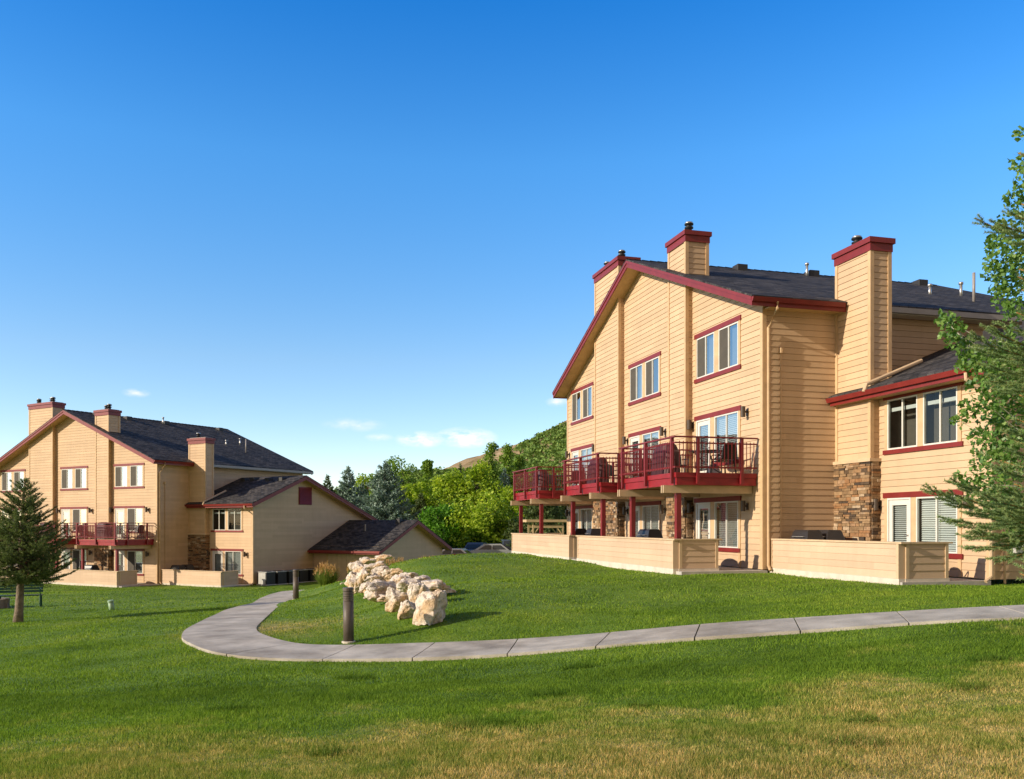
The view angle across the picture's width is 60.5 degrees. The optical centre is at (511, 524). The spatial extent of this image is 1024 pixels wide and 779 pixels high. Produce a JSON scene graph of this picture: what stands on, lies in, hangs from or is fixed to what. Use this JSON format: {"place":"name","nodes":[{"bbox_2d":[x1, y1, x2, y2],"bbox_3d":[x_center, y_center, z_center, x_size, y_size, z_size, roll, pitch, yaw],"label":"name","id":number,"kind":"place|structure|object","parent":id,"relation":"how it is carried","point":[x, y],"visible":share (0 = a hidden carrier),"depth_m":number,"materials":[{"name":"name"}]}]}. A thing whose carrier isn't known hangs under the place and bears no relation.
{"place":"outdoors","nodes":[
{"label":"outdoors","id":0,"kind":"place"},
{"bbox_2d":[0,597,9,608],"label":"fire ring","id":1,"kind":"object","parent":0,"point":[4,602],"visible":0.98,"depth_m":31.69,"materials":[{"name":"grey stone"}]},
{"bbox_2d":[313,561,340,585],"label":"reed grass","id":2,"kind":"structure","parent":0,"point":[327,576],"depth_m":35.80,"materials":[{"name":"green plant"}]},
{"bbox_2d":[367,420,566,486],"bbox_3d":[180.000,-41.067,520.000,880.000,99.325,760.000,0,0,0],"label":"hill","id":3,"kind":"structure","parent":0,"point":[467,462],"depth_m":426.29,"materials":[{"name":"green plant"}]},
{"bbox_2d":[334,421,566,505],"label":"hillside scrub","id":4,"kind":"object","parent":3,"relation":"on","point":[557,440],"visible":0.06,"depth_m":357.69,"materials":[{"name":"green plant"}]},
{"bbox_2d":[0,552,1023,778],"bbox_3d":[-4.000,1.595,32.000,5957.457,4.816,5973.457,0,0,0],"label":"lawn","id":5,"kind":"structure","parent":0,"point":[309,585],"depth_m":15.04,"materials":[{"name":"plant"}]},
{"bbox_2d":[0,582,42,606],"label":"park bench","id":6,"kind":"object","parent":5,"relation":"on","point":[26,587],"visible":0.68,"depth_m":32.18,"materials":[{"name":"green paint"}]},
{"bbox_2d":[0,477,79,622],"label":"spruce tree","id":7,"kind":"object","parent":5,"relation":"on","point":[24,547],"visible":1,"depth_m":25.27,"materials":[{"name":"green plant"}]},
{"bbox_2d":[118,583,252,586],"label":"patio","id":8,"kind":"structure","parent":5,"relation":"on","point":[144,584],"depth_m":54.73,"materials":[{"name":"concrete"}]},
{"bbox_2d":[37,569,138,586],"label":"patio wall","id":9,"kind":"structure","parent":8,"relation":"on","point":[101,578],"depth_m":54.12,"materials":[{"name":"beige"}]},
{"bbox_2d":[160,569,239,586],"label":"patio wall","id":10,"kind":"structure","parent":8,"relation":"on","point":[200,578],"depth_m":53.87,"materials":[{"name":"beige"}]},
{"bbox_2d":[0,397,377,584],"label":"lodge building","id":11,"kind":"structure","parent":5,"relation":"on","point":[203,498],"depth_m":57.58,"materials":[{"name":"beige wood"}]},
{"bbox_2d":[2,472,11,490],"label":"window","id":12,"kind":"structure","parent":11,"relation":"in","point":[6,476],"depth_m":63.66,"materials":[{"name":"white plastic"}]},
{"bbox_2d":[14,471,23,488],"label":"window","id":13,"kind":"structure","parent":11,"relation":"in","point":[17,475],"depth_m":62.92,"materials":[{"name":"white plastic"}]},
{"bbox_2d":[61,509,69,537],"bbox_3d":[-30.521,-0.080,60.194,0.980,1.960,0.271,0,0,30],"label":"patio door","id":14,"kind":"structure","parent":11,"relation":"in","point":[65,513],"depth_m":60.18,"materials":[{"name":"white glass"}]},
{"bbox_2d":[62,469,71,488],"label":"window","id":15,"kind":"structure","parent":11,"relation":"in","point":[66,473],"depth_m":60.06,"materials":[{"name":"white glass"}]},
{"bbox_2d":[73,549,85,568],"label":"window","id":16,"kind":"structure","parent":11,"relation":"in","point":[76,553],"depth_m":59.48,"materials":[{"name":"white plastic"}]},
{"bbox_2d":[73,509,85,530],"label":"window","id":17,"kind":"structure","parent":11,"relation":"in","point":[79,515],"depth_m":59.35,"materials":[{"name":"grey glass"}]},
{"bbox_2d":[75,468,85,487],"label":"window","id":18,"kind":"structure","parent":11,"relation":"in","point":[80,474],"depth_m":59.32,"materials":[{"name":"white plastic"}]},
{"bbox_2d":[97,522,112,538],"bbox_3d":[-25.735,0.362,55.304,1.340,1.040,0.684,0,0,30],"label":"covered grill","id":19,"kind":"object","parent":11,"relation":"on","point":[105,530],"visible":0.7,"depth_m":55.01,"materials":[{"name":"red fabric"}]},
{"bbox_2d":[115,508,124,538],"bbox_3d":[-25.528,-0.080,57.304,0.980,1.960,0.271,0,0,30],"label":"patio door","id":20,"kind":"structure","parent":11,"relation":"in","point":[119,512],"depth_m":57.23,"materials":[{"name":"white glass"}]},
{"bbox_2d":[115,466,126,486],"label":"window","id":21,"kind":"structure","parent":11,"relation":"in","point":[120,471],"depth_m":57.15,"materials":[{"name":"white plastic"}]},
{"bbox_2d":[119,551,124,570],"bbox_3d":[-25.528,2.695,57.304,0.980,2.010,0.271,0,0,30],"label":"patio door","id":22,"kind":"structure","parent":11,"relation":"in","point":[121,553],"depth_m":57.16,"materials":[{"name":"white plastic"}]},
{"bbox_2d":[127,551,142,573],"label":"window","id":23,"kind":"structure","parent":11,"relation":"in","point":[134,558],"depth_m":56.47,"materials":[{"name":"glass"}]},
{"bbox_2d":[127,508,142,530],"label":"window","id":24,"kind":"structure","parent":11,"relation":"in","point":[134,515],"depth_m":56.49,"materials":[{"name":"white glass"}]},
{"bbox_2d":[130,465,142,486],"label":"window","id":25,"kind":"structure","parent":11,"relation":"in","point":[136,472],"depth_m":56.38,"materials":[{"name":"white plastic"}]},
{"bbox_2d":[213,551,222,570],"bbox_3d":[-18.913,2.695,56.604,0.930,2.010,0.271,0,0,30],"label":"patio door","id":26,"kind":"structure","parent":11,"relation":"in","point":[217,555],"depth_m":56.69,"materials":[{"name":"white glass"}]},
{"bbox_2d":[213,509,224,529],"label":"window","id":27,"kind":"structure","parent":11,"relation":"in","point":[218,514],"depth_m":57.09,"materials":[{"name":"glass"}]},
{"bbox_2d":[225,551,240,573],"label":"window","id":28,"kind":"structure","parent":11,"relation":"in","point":[232,558],"depth_m":56.02,"materials":[{"name":"white glass"}]},
{"bbox_2d":[228,509,240,529],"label":"window","id":29,"kind":"structure","parent":11,"relation":"in","point":[234,515],"depth_m":56.12,"materials":[{"name":"grey glass"}]},
{"bbox_2d":[256,571,276,585],"bbox_3d":[-15.398,3.354,55.058,0.900,0.880,0.900,0,0,30],"label":"ac unit","id":30,"kind":"object","parent":5,"relation":"on","point":[266,578],"visible":1,"depth_m":54.76,"materials":[{"name":"black metal"}]},
{"bbox_2d":[275,570,287,584],"bbox_3d":[-14.907,3.364,55.906,0.900,0.880,0.900,0,0,30],"label":"ac unit","id":31,"kind":"object","parent":5,"relation":"on","point":[280,577],"visible":0.79,"depth_m":55.65,"materials":[{"name":"black metal"}]},
{"bbox_2d":[293,569,298,598],"bbox_3d":[-7.338,2.110,29.800,0.256,1.175,0.256,0,0,-34],"label":"path light","id":32,"kind":"object","parent":5,"relation":"on","point":[295,584],"visible":0.91,"depth_m":29.72,"materials":[{"name":"metal"}]},
{"bbox_2d":[292,569,309,582],"bbox_3d":[-13.925,3.349,57.602,0.900,0.880,0.900,0,0,30],"label":"ac unit","id":33,"kind":"object","parent":5,"relation":"on","point":[303,575],"visible":0.66,"depth_m":57.35,"materials":[{"name":"black metal"}]},
{"bbox_2d":[306,568,317,581],"bbox_3d":[-13.434,3.352,58.450,0.900,0.880,0.900,0,0,30],"label":"ac unit","id":34,"kind":"object","parent":5,"relation":"on","point":[311,577],"visible":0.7,"depth_m":58.09,"materials":[{"name":"black metal"}]},
{"bbox_2d":[342,587,355,643],"bbox_3d":[-3.043,1.758,16.330,0.256,1.175,0.256,0,0,0],"label":"path light","id":35,"kind":"object","parent":5,"relation":"on","point":[348,615],"visible":0.94,"depth_m":16.25,"materials":[{"name":"brown metal"}]},
{"bbox_2d":[335,465,365,508],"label":"spruce tree","id":36,"kind":"object","parent":5,"relation":"on","point":[349,494],"visible":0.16,"depth_m":89.60,"materials":[{"name":"green plant"}]},
{"bbox_2d":[354,568,373,592],"bbox_3d":[-4.053,1.562,24.300,0.708,0.698,0.566,0,0,27],"label":"boulder","id":37,"kind":"object","parent":5,"relation":"on","point":[362,575],"visible":0.48,"depth_m":24.12,"materials":[{"name":"beige stone"}]},
{"bbox_2d":[350,473,381,498],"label":"broadleaf tree","id":38,"kind":"object","parent":5,"relation":"on","point":[363,478],"visible":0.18,"depth_m":104.10,"materials":[{"name":"green plant"}]},
{"bbox_2d":[363,561,386,573],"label":"boulder","id":39,"kind":"object","parent":5,"relation":"on","point":[369,567],"visible":0.44,"depth_m":26.40,"materials":[{"name":"beige stone"}]},
{"bbox_2d":[363,579,395,601],"bbox_3d":[-3.147,1.601,21.310,0.957,0.563,0.700,0,0,-35],"label":"boulder","id":40,"kind":"object","parent":5,"relation":"on","point":[375,588],"visible":0.69,"depth_m":21.04,"materials":[{"name":"beige stone"}]},
{"bbox_2d":[307,519,451,581],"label":"garage building","id":41,"kind":"structure","parent":5,"relation":"on","point":[344,545],"depth_m":59.24,"materials":[{"name":"beige"}]},
{"bbox_2d":[328,554,374,581],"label":"wall","id":42,"kind":"structure","parent":41,"relation":"in","point":[341,560],"depth_m":58.33,"materials":[{"name":"beige wood"}]},
{"bbox_2d":[371,566,388,580],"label":"boulder","id":43,"kind":"object","parent":5,"relation":"on","point":[377,570],"visible":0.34,"depth_m":24.47,"materials":[{"name":"beige stone"}]},
{"bbox_2d":[357,460,419,519],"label":"spruce tree","id":44,"kind":"object","parent":5,"relation":"on","point":[388,506],"visible":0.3,"depth_m":85.11,"materials":[{"name":"green plant"}]},
{"bbox_2d":[381,568,402,580],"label":"boulder","id":45,"kind":"object","parent":5,"relation":"on","point":[387,574],"visible":0.62,"depth_m":23.20,"materials":[{"name":"beige stone"}]},
{"bbox_2d":[385,586,408,611],"bbox_3d":[-2.463,1.631,19.049,0.469,0.586,0.445,0,0,-43],"label":"boulder","id":46,"kind":"object","parent":5,"relation":"on","point":[394,597],"visible":0.81,"depth_m":18.91,"materials":[{"name":"beige stone"}]},
{"bbox_2d":[389,574,410,583],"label":"boulder","id":47,"kind":"object","parent":5,"relation":"on","point":[396,578],"visible":0.34,"depth_m":21.88,"materials":[{"name":"beige stone"}]},
{"bbox_2d":[378,455,422,508],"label":"broadleaf tree","id":48,"kind":"object","parent":5,"relation":"on","point":[403,474],"visible":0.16,"depth_m":107.70,"materials":[{"name":"green plant"}]},
{"bbox_2d":[397,600,415,619],"bbox_3d":[-2.132,1.750,17.905,0.429,0.451,0.294,0,0,6],"label":"boulder","id":49,"kind":"object","parent":5,"relation":"on","point":[407,608],"visible":0.87,"depth_m":17.81,"materials":[{"name":"beige stone"}]},
{"bbox_2d":[396,578,420,592],"bbox_3d":[-2.373,1.506,20.300,0.610,0.541,0.488,0,0,-13],"label":"boulder","id":50,"kind":"object","parent":5,"relation":"on","point":[402,585],"visible":0.45,"depth_m":20.17,"materials":[{"name":"beige stone"}]},
{"bbox_2d":[397,481,435,516],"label":"broadleaf tree","id":51,"kind":"object","parent":5,"relation":"on","point":[416,488],"visible":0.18,"depth_m":94.69,"materials":[{"name":"green plant"}]},
{"bbox_2d":[408,492,426,520],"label":"spruce tree","id":52,"kind":"object","parent":5,"relation":"on","point":[420,505],"visible":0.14,"depth_m":89.69,"materials":[{"name":"green plant"}]},
{"bbox_2d":[407,582,429,602],"bbox_3d":[-1.974,1.534,18.889,0.509,0.586,0.391,0,0,-31],"label":"boulder","id":53,"kind":"object","parent":5,"relation":"on","point":[414,590],"visible":0.6,"depth_m":18.74,"materials":[{"name":"beige stone"}]},
{"bbox_2d":[417,459,440,507],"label":"broadleaf tree","id":54,"kind":"object","parent":5,"relation":"on","point":[426,467],"visible":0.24,"depth_m":99.42,"materials":[{"name":"green plant"}]},
{"bbox_2d":[412,589,447,625],"bbox_3d":[-1.645,1.650,17.200,0.683,0.788,0.547,0,0,24],"label":"boulder","id":55,"kind":"object","parent":5,"relation":"on","point":[430,608],"visible":0.93,"depth_m":17.07,"materials":[{"name":"beige stone"}]},
{"bbox_2d":[421,579,455,593],"bbox_3d":[-1.739,1.415,20.000,0.654,0.338,0.758,0,0,42],"label":"boulder","id":56,"kind":"object","parent":5,"relation":"on","point":[433,585],"visible":0.66,"depth_m":19.79,"materials":[{"name":"beige stone"}]},
{"bbox_2d":[418,502,467,549],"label":"broadleaf tree","id":57,"kind":"object","parent":5,"relation":"on","point":[434,522],"visible":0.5,"depth_m":80.44,"materials":[{"name":"green plant"}]},
{"bbox_2d":[418,470,476,510],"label":"broadleaf tree","id":58,"kind":"object","parent":5,"relation":"on","point":[438,485],"visible":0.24,"depth_m":90.81,"materials":[{"name":"green plant"}]},
{"bbox_2d":[442,548,470,554],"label":"parked car","id":59,"kind":"object","parent":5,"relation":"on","point":[455,550],"visible":0.06,"depth_m":69.32,"materials":[{"name":"white paint"}]},
{"bbox_2d":[441,459,507,510],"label":"broadleaf tree","id":60,"kind":"object","parent":5,"relation":"on","point":[478,472],"visible":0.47,"depth_m":88.90,"materials":[{"name":"green plant"}]},
{"bbox_2d":[465,542,486,549],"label":"parked car","id":61,"kind":"object","parent":5,"relation":"on","point":[471,545],"visible":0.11,"depth_m":73.17,"materials":[{"name":"blue paint"}]},
{"bbox_2d":[443,489,518,547],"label":"broadleaf tree","id":62,"kind":"object","parent":5,"relation":"on","point":[480,513],"visible":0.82,"depth_m":78.79,"materials":[{"name":"green plant"}]},
{"bbox_2d":[477,441,501,492],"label":"broadleaf tree","id":63,"kind":"object","parent":5,"relation":"on","point":[492,447],"visible":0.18,"depth_m":111.56,"materials":[{"name":"green plant"}]},
{"bbox_2d":[468,544,511,553],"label":"parked car","id":64,"kind":"object","parent":5,"relation":"on","point":[492,548],"visible":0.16,"depth_m":71.19,"materials":[{"name":"silver metal"}]},
{"bbox_2d":[477,514,524,543],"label":"broadleaf tree","id":65,"kind":"object","parent":5,"relation":"on","point":[508,527],"visible":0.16,"depth_m":79.01,"materials":[{"name":"green plant"}]},
{"bbox_2d":[498,468,510,506],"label":"spruce tree","id":66,"kind":"object","parent":5,"relation":"on","point":[503,477],"visible":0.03,"depth_m":91.88,"materials":[{"name":"green plant"}]},
{"bbox_2d":[488,485,528,517],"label":"broadleaf tree","id":67,"kind":"object","parent":5,"relation":"on","point":[507,493],"visible":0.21,"depth_m":84.67,"materials":[{"name":"green plant"}]},
{"bbox_2d":[497,443,521,492],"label":"broadleaf tree","id":68,"kind":"object","parent":5,"relation":"on","point":[507,451],"visible":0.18,"depth_m":115.60,"materials":[{"name":"green plant"}]},
{"bbox_2d":[510,454,528,492],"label":"broadleaf tree","id":69,"kind":"object","parent":5,"relation":"on","point":[519,463],"visible":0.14,"depth_m":117.55,"materials":[{"name":"green plant"}]},
{"bbox_2d":[500,505,566,547],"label":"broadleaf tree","id":70,"kind":"object","parent":5,"relation":"on","point":[549,512],"visible":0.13,"depth_m":74.95,"materials":[{"name":"plant"}]},
{"bbox_2d":[523,520,566,534],"bbox_3d":[2.188,1.195,56.014,2.900,3.032,2.200,0,0,-8],"label":"timber shelter","id":71,"kind":"object","parent":5,"relation":"on","point":[533,526],"visible":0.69,"depth_m":55.06,"materials":[{"name":"beige wood"}]},
{"bbox_2d":[511,221,1023,583],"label":"lodge building","id":72,"kind":"structure","parent":5,"relation":"on","point":[821,402],"depth_m":26.07,"materials":[{"name":"beige wood"}]},
{"bbox_2d":[530,469,548,490],"bbox_3d":[1.332,-2.058,40.978,0.684,1.040,1.340,0,0,-15],"label":"covered grill","id":73,"kind":"object","parent":72,"relation":"on","point":[540,478],"visible":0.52,"depth_m":40.42,"materials":[{"name":"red fabric"}]},
{"bbox_2d":[572,391,580,421],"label":"window","id":74,"kind":"structure","parent":72,"relation":"in","point":[576,397],"depth_m":41.33,"materials":[{"name":"grey glass"}]},
{"bbox_2d":[581,508,591,529],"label":"window","id":75,"kind":"structure","parent":72,"relation":"in","point":[586,514],"depth_m":39.99,"materials":[{"name":"grey glass"}]},
{"bbox_2d":[581,447,591,473],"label":"window","id":76,"kind":"structure","parent":72,"relation":"in","point":[587,451],"depth_m":39.93,"materials":[{"name":"white plastic"}]},
{"bbox_2d":[583,386,591,417],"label":"window","id":77,"kind":"structure","parent":72,"relation":"in","point":[587,393],"depth_m":39.87,"materials":[{"name":"grey glass"}]},
{"bbox_2d":[587,458,608,483],"bbox_3d":[3.293,-2.058,33.625,0.684,1.040,1.340,0,0,-15],"label":"covered grill","id":78,"kind":"object","parent":72,"relation":"on","point":[590,472],"visible":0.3,"depth_m":33.17,"materials":[{"name":"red fabric"}]},
{"bbox_2d":[630,435,639,477],"bbox_3d":[4.871,-2.500,34.582,0.227,1.960,0.980,0,0,-7],"label":"patio door","id":79,"kind":"structure","parent":72,"relation":"in","point":[636,439],"depth_m":34.59,"materials":[{"name":"white plastic"}]},
{"bbox_2d":[630,364,641,401],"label":"window","id":80,"kind":"structure","parent":72,"relation":"in","point":[635,372],"depth_m":34.42,"materials":[{"name":"grey glass"}]},
{"bbox_2d":[636,506,639,535],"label":"patio door","id":81,"kind":"structure","parent":72,"relation":"in","point":[637,507],"depth_m":34.36,"materials":[{"name":"white plastic"}]},
{"bbox_2d":[642,505,658,528],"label":"window","id":82,"kind":"structure","parent":72,"relation":"in","point":[650,513],"depth_m":33.12,"materials":[{"name":"glass"}]},
{"bbox_2d":[642,430,658,457],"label":"window","id":83,"kind":"structure","parent":72,"relation":"in","point":[654,435],"depth_m":33.12,"materials":[{"name":"white plastic"}]},
{"bbox_2d":[645,356,658,396],"bbox_3d":[5.255,-5.550,32.971,0.234,1.340,1.221,0,0,-10],"label":"window","id":84,"kind":"structure","parent":72,"relation":"in","point":[651,366],"depth_m":32.95,"materials":[{"name":"glass"}]},
{"bbox_2d":[648,443,679,474],"bbox_3d":[4.857,-2.058,27.760,0.684,1.040,1.340,0,0,-15],"label":"covered grill","id":85,"kind":"object","parent":72,"relation":"on","point":[676,460],"visible":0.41,"depth_m":27.30,"materials":[{"name":"red plastic"}]},
{"bbox_2d":[696,502,709,538],"bbox_3d":[6.357,0.275,29.007,0.227,2.010,0.980,0,0,-7],"label":"patio door","id":86,"kind":"structure","parent":72,"relation":"in","point":[702,509],"depth_m":29.06,"materials":[{"name":"white plastic"}]},
{"bbox_2d":[696,418,709,472],"bbox_3d":[6.357,-2.500,29.007,0.227,1.960,0.980,0,0,-7],"label":"patio door","id":87,"kind":"structure","parent":72,"relation":"in","point":[702,426],"depth_m":29.00,"materials":[{"name":"white plastic"}]},
{"bbox_2d":[697,332,713,378],"bbox_3d":[6.350,-5.550,28.865,0.234,1.340,1.221,0,0,-10],"label":"window","id":88,"kind":"structure","parent":72,"relation":"in","point":[705,344],"depth_m":28.86,"materials":[{"name":"grey glass"}]},
{"bbox_2d":[689,449,721,472],"bbox_3d":[5.945,-1.866,26.653,1.120,0.744,1.120,0,0,-32],"label":"patio table","id":89,"kind":"object","parent":72,"relation":"on","point":[705,451],"visible":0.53,"depth_m":26.52,"materials":[{"name":"black metal"}]},
{"bbox_2d":[710,442,736,472],"bbox_3d":[6.283,-1.962,25.999,0.613,0.912,0.628,0,0,-25],"label":"patio chair","id":90,"kind":"object","parent":72,"relation":"on","point":[731,452],"visible":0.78,"depth_m":25.80,"materials":[{"name":"black metal"}]},
{"bbox_2d":[714,501,737,547],"bbox_3d":[6.741,-0.005,27.538,0.065,1.450,1.500,0,0,-15],"label":"window","id":91,"kind":"structure","parent":72,"relation":"in","point":[726,512],"depth_m":27.51,"materials":[{"name":"grey glass"}]},
{"bbox_2d":[714,411,737,460],"bbox_3d":[6.741,-2.740,27.538,0.065,1.480,1.500,0,0,-15],"label":"window","id":92,"kind":"structure","parent":72,"relation":"in","point":[725,425],"depth_m":27.62,"materials":[{"name":"glass"}]},
{"bbox_2d":[719,321,737,370],"bbox_3d":[6.741,-5.550,27.396,0.234,1.340,1.221,0,0,-10],"label":"window","id":93,"kind":"structure","parent":72,"relation":"in","point":[728,335],"depth_m":27.39,"materials":[{"name":"glass"}]},
{"bbox_2d":[887,497,910,541],"bbox_3d":[10.597,0.275,23.850,0.271,2.010,0.930,0,0,-15],"label":"patio door","id":94,"kind":"structure","parent":72,"relation":"in","point":[898,509],"depth_m":24.02,"materials":[{"name":"white plastic"}]},
{"bbox_2d":[887,394,916,449],"bbox_3d":[10.839,-2.750,23.785,0.635,1.380,1.180,0,0,-15],"label":"window","id":95,"kind":"structure","parent":72,"relation":"in","point":[901,412],"depth_m":24.30,"materials":[{"name":"glass"}]},
{"bbox_2d":[916,495,957,553],"bbox_3d":[10.984,-0.005,22.510,0.255,1.450,1.460,0,0,-15],"label":"window","id":96,"kind":"structure","parent":72,"relation":"in","point":[929,528],"depth_m":22.72,"materials":[{"name":"grey glass"}]},
{"bbox_2d":[923,386,957,445],"bbox_3d":[11.057,-2.750,22.397,0.335,1.380,1.200,0,0,-15],"label":"window","id":97,"kind":"structure","parent":72,"relation":"in","point":[939,406],"depth_m":22.65,"materials":[{"name":"grey glass"}]},
{"bbox_2d":[571,559,990,584],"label":"patio","id":98,"kind":"structure","parent":5,"relation":"on","point":[733,570],"depth_m":24.57,"materials":[{"name":"concrete"}]},
{"bbox_2d":[511,533,576,559],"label":"patio wall","id":99,"kind":"structure","parent":98,"relation":"on","point":[554,545],"depth_m":36.80,"materials":[{"name":"beige"}]},
{"bbox_2d":[576,535,721,574],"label":"patio wall","id":100,"kind":"structure","parent":98,"relation":"on","point":[666,555],"depth_m":26.43,"materials":[{"name":"beige"}]},
{"bbox_2d":[636,529,662,537],"bbox_3d":[4.523,0.734,28.993,0.602,1.168,1.440,0,0,-21],"label":"barbecue grill","id":101,"kind":"object","parent":98,"relation":"on","point":[651,533],"visible":0.17,"depth_m":28.71,"materials":[{"name":"black metal"}]},
{"bbox_2d":[790,530,823,539],"bbox_3d":[8.365,0.734,24.948,0.602,1.168,1.440,0,0,-18],"label":"barbecue grill","id":102,"kind":"object","parent":98,"relation":"on","point":[807,534],"visible":0.17,"depth_m":24.66,"materials":[{"name":"black metal"}]},
{"bbox_2d":[820,530,844,539],"bbox_3d":[9.032,0.734,25.087,0.602,1.168,1.440,0,0,-10],"label":"barbecue grill","id":103,"kind":"object","parent":98,"relation":"on","point":[832,535],"visible":0.05,"depth_m":24.75,"materials":[{"name":"black metal"}]},
{"bbox_2d":[770,538,952,584],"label":"patio wall","id":104,"kind":"structure","parent":98,"relation":"on","point":[888,562],"depth_m":21.45,"materials":[{"name":"beige wood"}]},
{"bbox_2d":[920,151,1023,580],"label":"spruce tree","id":105,"kind":"object","parent":5,"relation":"on","point":[1011,514],"visible":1,"depth_m":9.36,"materials":[{"name":"green plant"}]},
{"bbox_2d":[934,125,1023,545],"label":"aspen tree","id":106,"kind":"object","parent":5,"relation":"on","point":[999,419],"visible":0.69,"depth_m":11.32,"materials":[{"name":"green plant"}]},
{"bbox_2d":[0,0,1023,489],"label":"sky","id":107,"kind":"structure","parent":0,"point":[329,236],"materials":[{"name":"blue"}]},
{"bbox_2d":[182,590,1023,661],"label":"path","id":108,"kind":"structure","parent":0,"point":[231,632],"depth_m":14.54,"materials":[{"name":"concrete"}]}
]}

